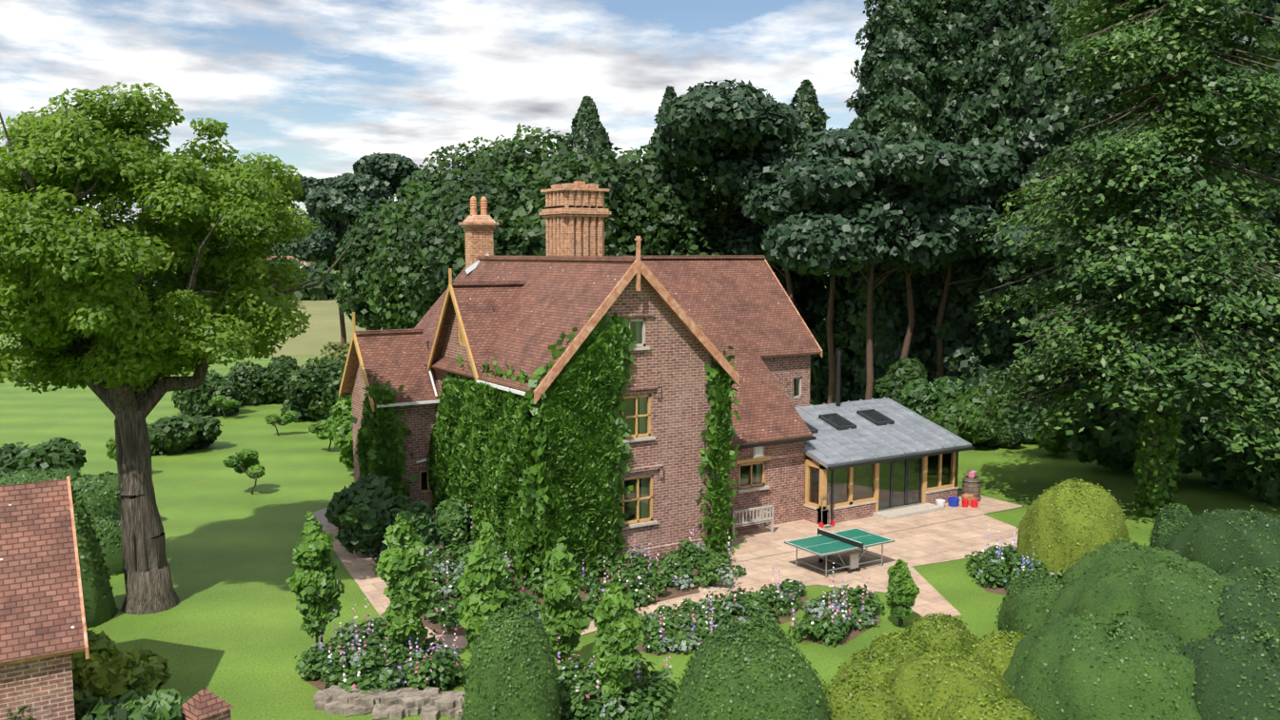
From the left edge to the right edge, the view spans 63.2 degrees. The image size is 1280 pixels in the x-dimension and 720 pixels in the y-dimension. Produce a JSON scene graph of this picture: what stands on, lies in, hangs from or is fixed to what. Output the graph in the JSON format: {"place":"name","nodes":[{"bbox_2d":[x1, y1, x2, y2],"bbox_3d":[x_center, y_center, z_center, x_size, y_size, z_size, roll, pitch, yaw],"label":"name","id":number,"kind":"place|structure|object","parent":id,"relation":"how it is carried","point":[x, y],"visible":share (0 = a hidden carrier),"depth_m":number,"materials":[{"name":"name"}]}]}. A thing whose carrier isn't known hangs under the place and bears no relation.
{"place":"outdoors","nodes":[
{"label":"outdoors","id":0,"kind":"place"},
{"bbox_2d":[254,297,361,371],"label":"field","id":1,"kind":"structure","parent":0,"point":[324,322],"depth_m":116.46,"materials":[{"name":"green plant"}]},
{"bbox_2d":[368,505,747,630],"bbox_3d":[-4.443,5.294,29.058,8.321,1.426,13.559,-11,13,-62],"label":"flower bed","id":2,"kind":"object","parent":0,"point":[690,557],"depth_m":27.55,"materials":[{"name":"green plant"}]},
{"bbox_2d":[0,0,1150,224],"label":"sky","id":3,"kind":"structure","parent":0,"point":[319,87],"materials":[{"name":"white"}]},
{"bbox_2d":[0,269,1279,719],"bbox_3d":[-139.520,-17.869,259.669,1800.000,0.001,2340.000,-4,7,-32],"label":"lawn","id":4,"kind":"structure","parent":0,"point":[226,629],"depth_m":32.77,"materials":[{"name":"green plant"}]},
{"bbox_2d":[0,437,87,477],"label":"shrub","id":5,"kind":"object","parent":4,"relation":"on","point":[49,455],"visible":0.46,"depth_m":38.10,"materials":[{"name":"green plant"}]},
{"bbox_2d":[6,679,126,719],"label":"shrub","id":6,"kind":"object","parent":4,"relation":"on","point":[91,708],"visible":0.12,"depth_m":17.80,"materials":[{"name":"green plant"}]},
{"bbox_2d":[72,492,118,629],"bbox_3d":[-13.784,4.724,25.248,1.712,3.346,1.713,1,6,9],"label":"topiary cone","id":7,"kind":"object","parent":4,"relation":"on","point":[99,613],"visible":0.17,"depth_m":25.01,"materials":[{"name":"green plant"}]},
{"bbox_2d":[70,473,119,518],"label":"hedge","id":8,"kind":"object","parent":4,"relation":"on","point":[103,503],"visible":0.19,"depth_m":32.71,"materials":[{"name":"green plant"}]},
{"bbox_2d":[0,476,234,719],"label":"outbuildings","id":9,"kind":"structure","parent":4,"relation":"on","point":[43,633],"depth_m":17.66,"materials":[{"name":"tile"}]},
{"bbox_2d":[71,630,173,701],"bbox_3d":[-10.446,5.918,19.997,2.312,1.803,2.014,2,6,20],"label":"shrub","id":10,"kind":"object","parent":4,"relation":"on","point":[108,669],"visible":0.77,"depth_m":19.46,"materials":[{"name":"green plant"}]},
{"bbox_2d":[110,688,190,719],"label":"shrub","id":11,"kind":"object","parent":4,"relation":"on","point":[165,704],"visible":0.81,"depth_m":18.08,"materials":[{"name":"green plant"}]},
{"bbox_2d":[0,80,352,614],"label":"tree","id":12,"kind":"object","parent":4,"relation":"on","point":[87,270],"depth_m":23.80,"materials":[{"name":"green plant"}]},
{"bbox_2d":[146,413,223,455],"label":"shrub","id":13,"kind":"object","parent":4,"relation":"on","point":[182,434],"visible":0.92,"depth_m":45.97,"materials":[{"name":"green plant"}]},
{"bbox_2d":[170,369,242,416],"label":"shrub","id":14,"kind":"object","parent":4,"relation":"on","point":[194,402],"visible":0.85,"depth_m":56.76,"materials":[{"name":"green plant"}]},
{"bbox_2d":[130,213,348,300],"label":"distant treeline","id":15,"kind":"object","parent":4,"relation":"on","point":[324,290],"visible":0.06,"depth_m":198.45,"materials":[{"name":"green plant"}]},
{"bbox_2d":[224,354,299,406],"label":"shrub","id":16,"kind":"object","parent":4,"relation":"on","point":[261,384],"visible":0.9,"depth_m":60.91,"materials":[{"name":"green plant"}]},
{"bbox_2d":[279,356,352,422],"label":"shrub","id":17,"kind":"object","parent":4,"relation":"on","point":[311,392],"visible":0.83,"depth_m":54.62,"materials":[{"name":"green plant"}]},
{"bbox_2d":[287,176,354,347],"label":"tree needles","id":18,"kind":"object","parent":4,"relation":"on","point":[333,226],"depth_m":76.15,"materials":[{"name":"green plant"}]},
{"bbox_2d":[322,397,354,470],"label":"shrub","id":19,"kind":"object","parent":4,"relation":"on","point":[338,428],"visible":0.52,"depth_m":40.96,"materials":[{"name":"green plant"}]},
{"bbox_2d":[287,167,439,330],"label":"tree needles","id":20,"kind":"object","parent":4,"relation":"on","point":[347,197],"depth_m":70.67,"materials":[{"name":"green plant"}]},
{"bbox_2d":[328,472,417,556],"bbox_3d":[-7.848,4.652,30.637,2.728,2.545,2.169,-4,7,-32],"label":"shrub","id":21,"kind":"object","parent":4,"relation":"on","point":[365,509],"visible":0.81,"depth_m":29.96,"materials":[{"name":"green plant"}]},
{"bbox_2d":[352,152,419,204],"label":"tree needles","id":22,"kind":"object","parent":4,"relation":"on","point":[389,167],"depth_m":72.37,"materials":[{"name":"green plant"}]},
{"bbox_2d":[313,685,465,719],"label":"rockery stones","id":23,"kind":"object","parent":4,"relation":"on","point":[428,703],"visible":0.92,"depth_m":20.24,"materials":[{"name":"beige stone"}]},
{"bbox_2d":[332,199,460,330],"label":"tree leaves","id":24,"kind":"object","parent":4,"relation":"on","point":[364,241],"depth_m":66.38,"materials":[{"name":"green plant"}]},
{"bbox_2d":[380,499,445,551],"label":"shrub","id":25,"kind":"object","parent":4,"relation":"on","point":[419,516],"visible":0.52,"depth_m":30.27,"materials":[{"name":"green plant"}]},
{"bbox_2d":[365,179,487,329],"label":"tree leaves","id":26,"kind":"object","parent":4,"relation":"on","point":[406,313],"visible":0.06,"depth_m":62.70,"materials":[{"name":"green plant"}]},
{"bbox_2d":[389,139,542,205],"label":"tree leaves","id":27,"kind":"object","parent":4,"relation":"on","point":[454,162],"visible":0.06,"depth_m":70.71,"materials":[{"name":"green plant"}]},
{"bbox_2d":[396,160,557,311],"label":"tree leaves","id":28,"kind":"object","parent":4,"relation":"on","point":[427,254],"visible":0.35,"depth_m":58.49,"materials":[{"name":"green plant"}]},
{"bbox_2d":[455,522,512,653],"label":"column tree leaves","id":29,"kind":"object","parent":4,"relation":"on","point":[484,595],"visible":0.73,"depth_m":20.86,"materials":[{"name":"green plant"}]},
{"bbox_2d":[441,123,579,191],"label":"tree leaves","id":30,"kind":"object","parent":4,"relation":"on","point":[529,144],"visible":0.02,"depth_m":70.70,"materials":[{"name":"green plant"}]},
{"bbox_2d":[458,605,563,719],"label":"topiary bush","id":31,"kind":"object","parent":4,"relation":"on","point":[490,688],"visible":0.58,"depth_m":18.33,"materials":[{"name":"green plant"}]},
{"bbox_2d":[540,535,590,666],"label":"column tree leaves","id":32,"kind":"object","parent":4,"relation":"on","point":[564,607],"depth_m":21.33,"materials":[{"name":"green plant"}]},
{"bbox_2d":[491,147,663,255],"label":"tree leaves","id":33,"kind":"object","parent":4,"relation":"on","point":[522,198],"visible":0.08,"depth_m":58.41,"materials":[{"name":"green plant"}]},
{"bbox_2d":[351,275,810,569],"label":"house walls","id":34,"kind":"structure","parent":4,"relation":"on","point":[667,406],"depth_m":30.20,"materials":[{"name":"brown brick"}]},
{"bbox_2d":[354,396,377,476],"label":"ivy","id":35,"kind":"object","parent":34,"relation":"attached to","point":[365,443],"depth_m":33.31,"materials":[{"name":"green plant"}]},
{"bbox_2d":[351,380,417,496],"bbox_3d":[-8.108,3.129,32.922,2.159,5.016,0.388,-4,7,-32],"label":"ivy fringe","id":36,"kind":"object","parent":34,"relation":"attached to","point":[387,391],"visible":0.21,"depth_m":32.88,"materials":[{"name":"green plant"}]},
{"bbox_2d":[373,394,403,495],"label":"ivy","id":37,"kind":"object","parent":34,"relation":"attached to","point":[390,466],"depth_m":32.80,"materials":[{"name":"green plant"}]},
{"bbox_2d":[426,378,537,586],"bbox_3d":[-4.797,3.209,30.692,0.782,5.452,7.485,-4,7,-32],"label":"ivy","id":38,"kind":"object","parent":34,"relation":"attached to","point":[487,427],"visible":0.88,"depth_m":29.64,"materials":[{"name":"green plant"}]},
{"bbox_2d":[434,354,551,581],"bbox_3d":[-4.647,2.885,30.823,0.396,5.987,8.626,-4,7,-32],"label":"ivy fringe","id":39,"kind":"object","parent":34,"relation":"attached to","point":[540,437],"visible":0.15,"depth_m":27.63,"materials":[{"name":"green plant"}]},
{"bbox_2d":[458,180,611,274],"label":"chimneys","id":40,"kind":"object","parent":34,"relation":"on","point":[575,214],"visible":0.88,"depth_m":35.73,"materials":[{"name":"brick"}]},
{"bbox_2d":[516,308,635,587],"bbox_3d":[-1.655,2.369,28.212,3.719,7.548,0.416,-4,7,-32],"label":"ivy fringe","id":41,"kind":"object","parent":34,"relation":"attached to","point":[619,329],"visible":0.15,"depth_m":28.34,"materials":[{"name":"green plant"}]},
{"bbox_2d":[342,255,821,446],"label":"house roofs","id":42,"kind":"structure","parent":34,"relation":"on","point":[741,305],"depth_m":33.91,"materials":[{"name":"brown tile"}]},
{"bbox_2d":[338,236,822,463],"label":"house trim","id":43,"kind":"structure","parent":42,"relation":"attached to","point":[638,267],"depth_m":29.60,"materials":[{"name":"brown wood"}]},
{"bbox_2d":[540,328,626,580],"bbox_3d":[-1.513,2.676,28.065,2.577,7.000,0.717,-4,7,-32],"label":"ivy","id":44,"kind":"object","parent":34,"relation":"attached to","point":[581,458],"visible":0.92,"depth_m":27.92,"materials":[{"name":"green plant"}]},
{"bbox_2d":[708,372,731,550],"bbox_3d":[2.372,3.008,30.687,0.760,5.380,0.494,-4,7,-32],"label":"ivy","id":45,"kind":"object","parent":34,"relation":"attached to","point":[720,514],"visible":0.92,"depth_m":30.65,"materials":[{"name":"green plant"}]},
{"bbox_2d":[695,346,745,553],"bbox_3d":[2.376,2.713,30.753,1.871,6.277,0.378,-4,7,-32],"label":"ivy fringe","id":46,"kind":"object","parent":34,"relation":"attached to","point":[714,382],"visible":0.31,"depth_m":30.53,"materials":[{"name":"green plant"}]},
{"bbox_2d":[565,95,606,162],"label":"tree","id":47,"kind":"object","parent":4,"relation":"on","point":[586,123],"depth_m":71.99,"materials":[{"name":"green plant"}]},
{"bbox_2d":[581,127,645,255],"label":"tree","id":48,"kind":"object","parent":4,"relation":"on","point":[600,145],"visible":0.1,"depth_m":58.69,"materials":[{"name":"green plant"}]},
{"bbox_2d":[590,574,645,704],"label":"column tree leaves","id":49,"kind":"object","parent":4,"relation":"on","point":[619,635],"visible":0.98,"depth_m":19.50,"materials":[{"name":"green plant"}]},
{"bbox_2d":[522,144,739,255],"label":"tree leaves","id":50,"kind":"object","parent":4,"relation":"on","point":[668,194],"visible":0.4,"depth_m":58.58,"materials":[{"name":"green plant"}]},
{"bbox_2d":[303,491,1023,719],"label":"patio","id":51,"kind":"structure","parent":4,"relation":"on","point":[948,533],"depth_m":30.36,"materials":[{"name":"stone"}]},
{"bbox_2d":[294,592,468,694],"bbox_3d":[-5.566,6.045,22.009,3.167,1.352,3.617,-4,7,-32],"label":"border","id":52,"kind":"object","parent":51,"relation":"on","point":[318,664],"depth_m":21.51,"materials":[{"name":"green plant"}]},
{"bbox_2d":[310,620,460,690],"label":"flowers","id":53,"kind":"object","parent":51,"relation":"on","point":[348,643],"visible":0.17,"depth_m":22.16,"materials":[{"name":"green plant"}]},
{"bbox_2d":[285,511,345,643],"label":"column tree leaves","id":54,"kind":"object","parent":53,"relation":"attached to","point":[316,587],"depth_m":22.59,"materials":[{"name":"green plant"}]},
{"bbox_2d":[374,511,433,651],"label":"column tree leaves","id":55,"kind":"object","parent":51,"relation":"attached to","point":[403,571],"depth_m":21.78,"materials":[{"name":"green plant"}]},
{"bbox_2d":[431,497,471,549],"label":"shrub","id":56,"kind":"object","parent":51,"relation":"on","point":[452,517],"visible":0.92,"depth_m":30.91,"materials":[{"name":"green plant"}]},
{"bbox_2d":[367,513,738,628],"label":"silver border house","id":57,"kind":"structure","parent":51,"relation":"on","point":[448,592],"depth_m":27.79,"materials":[{"name":"green plant"}]},
{"bbox_2d":[553,632,677,719],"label":"border","id":58,"kind":"object","parent":51,"relation":"on","point":[640,698],"depth_m":19.91,"materials":[{"name":"green plant"}]},
{"bbox_2d":[637,565,807,653],"bbox_3d":[2.248,5.880,25.225,5.947,1.049,2.854,-4,7,-32],"label":"border","id":59,"kind":"object","parent":51,"relation":"on","point":[746,600],"depth_m":25.03,"materials":[{"name":"green plant"}]},
{"bbox_2d":[787,562,885,646],"bbox_3d":[4.720,5.715,25.037,3.599,1.389,1.720,-10,11,-59],"label":"border","id":60,"kind":"object","parent":51,"relation":"on","point":[827,630],"depth_m":24.67,"materials":[{"name":"green plant"}]},
{"bbox_2d":[784,528,894,578],"bbox_3d":[5.675,5.444,29.593,2.772,0.920,1.855,-4,7,-32],"label":"table tennis","id":61,"kind":"object","parent":51,"relation":"on","point":[824,545],"visible":0.98,"depth_m":29.39,"materials":[{"name":"green"}]},
{"bbox_2d":[648,78,819,240],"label":"tree needles","id":62,"kind":"object","parent":4,"relation":"on","point":[700,125],"depth_m":55.94,"materials":[{"name":"green plant"}]},
{"bbox_2d":[723,94,816,385],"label":"tree","id":63,"kind":"object","parent":4,"relation":"on","point":[795,278],"visible":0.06,"depth_m":63.91,"materials":[{"name":"green plant"}]},
{"bbox_2d":[703,127,886,308],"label":"tree needles","id":64,"kind":"object","parent":4,"relation":"on","point":[747,241],"depth_m":58.47,"materials":[{"name":"green plant"}]},
{"bbox_2d":[780,78,846,394],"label":"tree","id":65,"kind":"object","parent":4,"relation":"on","point":[814,116],"depth_m":67.33,"materials":[{"name":"green plant"}]},
{"bbox_2d":[741,131,906,404],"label":"tree needles","id":66,"kind":"object","parent":4,"relation":"on","point":[784,205],"depth_m":54.14,"materials":[{"name":"green plant"}]},
{"bbox_2d":[831,650,903,692],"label":"clipped bush","id":67,"kind":"object","parent":4,"relation":"on","point":[874,670],"visible":0.19,"depth_m":20.37,"materials":[{"name":"green plant"}]},
{"bbox_2d":[823,673,913,719],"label":"clipped bush","id":68,"kind":"object","parent":4,"relation":"on","point":[840,698],"visible":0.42,"depth_m":18.18,"materials":[{"name":"green plant"}]},
{"bbox_2d":[794,350,975,525],"bbox_3d":[7.892,2.483,36.943,6.820,5.300,4.725,-4,7,-32],"label":"garden room","id":69,"kind":"object","parent":4,"relation":"on","point":[886,459],"visible":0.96,"depth_m":36.51,"materials":[{"name":"grey wood"}]},
{"bbox_2d":[760,138,1010,399],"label":"tree needles","id":70,"kind":"object","parent":4,"relation":"on","point":[825,244],"depth_m":50.69,"materials":[{"name":"green plant"}]},
{"bbox_2d":[805,0,966,405],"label":"conifer tree","id":71,"kind":"object","parent":4,"relation":"on","point":[898,36],"depth_m":57.74,"materials":[{"name":"green plant"}]},
{"bbox_2d":[872,355,927,405],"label":"shrub","id":72,"kind":"object","parent":4,"relation":"on","point":[900,374],"visible":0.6,"depth_m":53.43,"materials":[{"name":"green plant"}]},
{"bbox_2d":[886,558,919,627],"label":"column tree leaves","id":73,"kind":"object","parent":4,"relation":"on","point":[902,593],"depth_m":24.63,"materials":[{"name":"green plant"}]},
{"bbox_2d":[819,129,1003,359],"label":"tree needles","id":74,"kind":"object","parent":4,"relation":"on","point":[961,222],"depth_m":51.30,"materials":[{"name":"green plant"}]},
{"bbox_2d":[900,375,966,419],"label":"shrub","id":75,"kind":"object","parent":4,"relation":"on","point":[920,397],"visible":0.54,"depth_m":48.69,"materials":[{"name":"green plant"}]},
{"bbox_2d":[905,616,979,655],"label":"clipped bush","id":76,"kind":"object","parent":4,"relation":"on","point":[960,642],"visible":0.4,"depth_m":22.76,"materials":[{"name":"green plant"}]},
{"bbox_2d":[883,646,1013,719],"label":"clipped bush","id":77,"kind":"object","parent":4,"relation":"on","point":[968,688],"visible":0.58,"depth_m":19.11,"materials":[{"name":"green plant"}]},
{"bbox_2d":[902,0,1001,360],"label":"conifer tree","id":78,"kind":"object","parent":4,"relation":"on","point":[951,15],"depth_m":58.55,"materials":[{"name":"green plant"}]},
{"bbox_2d":[928,384,1003,447],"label":"shrub","id":79,"kind":"object","parent":4,"relation":"on","point":[949,409],"visible":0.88,"depth_m":46.91,"materials":[{"name":"green plant"}]},
{"bbox_2d":[919,120,1034,394],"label":"tree","id":80,"kind":"object","parent":4,"relation":"on","point":[955,334],"visible":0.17,"depth_m":56.06,"materials":[{"name":"green plant"}]},
{"bbox_2d":[894,139,1075,378],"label":"tree needles","id":81,"kind":"object","parent":4,"relation":"on","point":[966,185],"depth_m":51.01,"materials":[{"name":"green plant"}]},
{"bbox_2d":[933,696,1039,719],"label":"clipped bush","id":82,"kind":"object","parent":4,"relation":"on","point":[967,710],"visible":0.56,"depth_m":17.64,"materials":[{"name":"green plant"}]},
{"bbox_2d":[920,0,1067,388],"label":"conifer tree","id":83,"kind":"object","parent":4,"relation":"on","point":[1001,71],"depth_m":56.84,"materials":[{"name":"green plant"}]},
{"bbox_2d":[997,578,1067,636],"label":"clipped bush","id":84,"kind":"object","parent":4,"relation":"on","point":[1020,611],"visible":0.31,"depth_m":23.67,"materials":[{"name":"green plant"}]},
{"bbox_2d":[1031,406,1073,454],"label":"shrub","id":85,"kind":"object","parent":4,"relation":"on","point":[1054,442],"visible":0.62,"depth_m":44.95,"materials":[{"name":"green plant"}]},
{"bbox_2d":[957,0,1149,405],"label":"conifer tree","id":86,"kind":"object","parent":4,"relation":"on","point":[1035,108],"depth_m":54.00,"materials":[{"name":"green plant"}]},
{"bbox_2d":[1016,0,1157,395],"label":"tree","id":87,"kind":"object","parent":4,"relation":"on","point":[1094,100],"visible":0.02,"depth_m":52.94,"materials":[{"name":"green plant"}]},
{"bbox_2d":[1000,610,1201,719],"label":"clipped bush","id":88,"kind":"object","parent":4,"relation":"on","point":[1154,692],"visible":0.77,"depth_m":17.70,"materials":[{"name":"green plant"}]},
{"bbox_2d":[1062,391,1142,472],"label":"shrub","id":89,"kind":"object","parent":4,"relation":"on","point":[1109,445],"visible":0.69,"depth_m":41.11,"materials":[{"name":"green plant"}]},
{"bbox_2d":[1063,540,1186,582],"bbox_3d":[12.102,5.434,25.307,3.203,1.922,3.248,-4,7,-32],"label":"clipped bush","id":90,"kind":"object","parent":4,"relation":"on","point":[1083,561],"visible":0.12,"depth_m":25.45,"materials":[{"name":"green plant"}]},
{"bbox_2d":[980,0,1279,516],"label":"fir trunk","id":91,"kind":"object","parent":4,"relation":"on","point":[1170,77],"visible":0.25,"depth_m":33.77,"materials":[{"name":"brown plant"}]},
{"bbox_2d":[954,0,1279,472],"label":"fir sprays","id":92,"kind":"object","parent":91,"relation":"attached to","point":[1160,252],"visible":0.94,"depth_m":32.71,"materials":[{"name":"green plant"}]},
{"bbox_2d":[1128,354,1186,517],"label":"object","id":93,"kind":"object","parent":91,"relation":"attached to","point":[1141,503],"visible":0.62,"depth_m":35.02,"materials":[{"name":"green plant"}]},
{"bbox_2d":[1046,546,1239,646],"bbox_3d":[10.798,5.428,21.455,3.769,2.725,4.939,-4,7,-32],"label":"clipped bush","id":94,"kind":"object","parent":4,"relation":"on","point":[1189,631],"visible":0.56,"depth_m":20.80,"materials":[{"name":"green plant"}]},
{"bbox_2d":[1127,410,1231,474],"bbox_3d":[21.194,3.206,40.392,3.412,2.759,3.508,-4,7,-32],"label":"shrub","id":95,"kind":"object","parent":4,"relation":"on","point":[1189,462],"visible":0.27,"depth_m":39.49,"materials":[{"name":"green plant"}]},
{"bbox_2d":[1165,510,1279,573],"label":"clipped bush","id":96,"kind":"object","parent":4,"relation":"on","point":[1264,561],"visible":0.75,"depth_m":27.26,"materials":[{"name":"green plant"}]},
{"bbox_2d":[1177,0,1279,430],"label":"tree","id":97,"kind":"object","parent":4,"relation":"on","point":[1271,9],"visible":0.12,"depth_m":42.66,"materials":[{"name":"green plant"}]},
{"bbox_2d":[1179,618,1279,719],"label":"clipped bush","id":98,"kind":"object","parent":4,"relation":"on","point":[1229,681],"visible":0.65,"depth_m":17.04,"materials":[{"name":"green plant"}]},
{"bbox_2d":[1193,418,1279,492],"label":"shrub","id":99,"kind":"object","parent":4,"relation":"on","point":[1235,473],"visible":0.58,"depth_m":38.49,"materials":[{"name":"green plant"}]},
{"bbox_2d":[1217,568,1279,632],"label":"clipped bush","id":100,"kind":"object","parent":4,"relation":"on","point":[1229,608],"visible":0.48,"depth_m":19.93,"materials":[{"name":"green plant"}]},
{"bbox_2d":[1249,425,1279,506],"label":"shrub","id":101,"kind":"object","parent":4,"relation":"on","point":[1267,490],"visible":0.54,"depth_m":36.86,"materials":[{"name":"green plant"}]},
{"bbox_2d":[667,620,832,719],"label":"topiary dome","id":102,"kind":"structure","parent":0,"point":[750,712],"depth_m":16.84,"materials":[{"name":"green plant"}]},
{"bbox_2d":[964,525,1065,589],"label":"blue border island","id":103,"kind":"structure","parent":0,"point":[991,576],"depth_m":28.61,"materials":[{"name":"plant"}]},
{"bbox_2d":[1015,475,1132,579],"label":"topiary dome","id":104,"kind":"structure","parent":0,"point":[1042,549],"depth_m":28.15,"materials":[{"name":"green plant"}]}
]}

